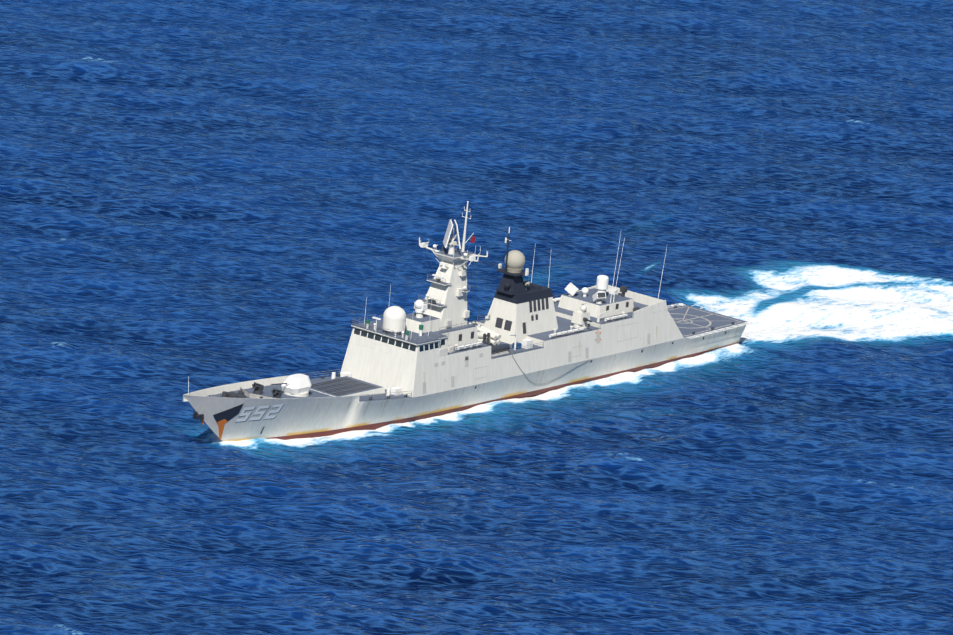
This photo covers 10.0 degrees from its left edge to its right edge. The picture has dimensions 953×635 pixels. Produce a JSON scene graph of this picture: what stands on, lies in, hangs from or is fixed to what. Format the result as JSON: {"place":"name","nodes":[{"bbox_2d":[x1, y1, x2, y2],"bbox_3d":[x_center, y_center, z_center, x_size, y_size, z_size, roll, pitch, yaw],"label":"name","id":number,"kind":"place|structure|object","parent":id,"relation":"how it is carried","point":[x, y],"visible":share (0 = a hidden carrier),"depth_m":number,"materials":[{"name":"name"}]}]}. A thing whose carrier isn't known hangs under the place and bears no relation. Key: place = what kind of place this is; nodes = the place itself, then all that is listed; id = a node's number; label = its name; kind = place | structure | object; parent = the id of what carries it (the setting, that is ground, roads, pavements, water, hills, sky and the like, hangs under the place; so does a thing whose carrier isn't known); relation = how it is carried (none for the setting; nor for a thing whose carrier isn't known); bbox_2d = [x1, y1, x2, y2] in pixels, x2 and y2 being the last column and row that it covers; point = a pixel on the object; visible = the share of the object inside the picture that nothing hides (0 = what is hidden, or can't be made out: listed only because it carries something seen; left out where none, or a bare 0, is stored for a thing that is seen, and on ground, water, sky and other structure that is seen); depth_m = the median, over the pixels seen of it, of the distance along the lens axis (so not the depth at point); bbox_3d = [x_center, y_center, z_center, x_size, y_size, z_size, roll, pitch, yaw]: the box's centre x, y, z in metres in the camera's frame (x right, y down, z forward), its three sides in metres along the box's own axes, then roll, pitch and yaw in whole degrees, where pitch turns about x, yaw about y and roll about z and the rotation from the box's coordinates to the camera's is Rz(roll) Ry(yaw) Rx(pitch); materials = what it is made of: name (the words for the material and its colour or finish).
{"place":"outdoors","nodes":[
{"label":"outdoors","id":0,"kind":"place"},
{"bbox_2d":[0,0,952,634],"bbox_3d":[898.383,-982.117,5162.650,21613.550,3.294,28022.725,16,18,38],"label":"ocean water","id":1,"kind":"structure","parent":0,"point":[202,194],"depth_m":954.00,"materials":[{"name":"blue liquid"}]},
{"bbox_2d":[183,305,746,441],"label":"hull","id":2,"kind":"object","parent":1,"relation":"in","point":[296,417],"visible":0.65,"depth_m":869.65,"materials":[{"name":"paint"}]},
{"bbox_2d":[188,369,411,399],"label":"foredeck weapons","id":3,"kind":"object","parent":2,"relation":"on","point":[343,384],"visible":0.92,"depth_m":862.90,"materials":[{"name":"paint"}]},
{"bbox_2d":[193,331,726,438],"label":"hull markings","id":4,"kind":"object","parent":2,"relation":"attached to","point":[223,418],"visible":0.54,"depth_m":845.47,"materials":[{"name":"paint"}]},
{"bbox_2d":[340,301,683,396],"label":"superstructure slabs","id":5,"kind":"structure","parent":2,"relation":"on","point":[385,370],"depth_m":886.34,"materials":[{"name":"paint"}]},
{"bbox_2d":[349,287,490,361],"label":"bridge block","id":6,"kind":"structure","parent":5,"relation":"on","point":[418,335],"depth_m":873.64,"materials":[{"name":"paint"}]},
{"bbox_2d":[418,201,487,329],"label":"mast","id":7,"kind":"object","parent":6,"relation":"on","point":[448,290],"visible":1,"depth_m":880.02,"materials":[{"name":"metal"}]},
{"bbox_2d":[484,227,557,343],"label":"funnel","id":8,"kind":"object","parent":5,"relation":"on","point":[521,308],"visible":0.98,"depth_m":894.05,"materials":[{"name":"paint"}]},
{"bbox_2d":[467,302,600,356],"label":"fittings","id":9,"kind":"object","parent":5,"relation":"on","point":[581,317],"visible":0.52,"depth_m":890.74,"materials":[{"name":"paint"}]},
{"bbox_2d":[548,234,666,321],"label":"hangar top fittings","id":10,"kind":"object","parent":5,"relation":"on","point":[601,296],"visible":0.9,"depth_m":911.46,"materials":[{"name":"paint"}]},
{"bbox_2d":[321,261,734,399],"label":"deck clutter","id":11,"kind":"object","parent":2,"relation":"on","point":[519,345],"visible":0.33,"depth_m":898.60,"materials":[{"name":"paint"}]},
{"bbox_2d":[667,298,751,337],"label":"flight deck fittings","id":12,"kind":"object","parent":2,"relation":"on","point":[719,330],"visible":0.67,"depth_m":933.11,"materials":[{"name":"grey metal"}]},
{"bbox_2d":[259,322,737,433],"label":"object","id":13,"kind":"object","parent":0,"point":[481,355],"visible":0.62,"depth_m":887.53,"materials":[{"name":"grey metal"}]}
]}

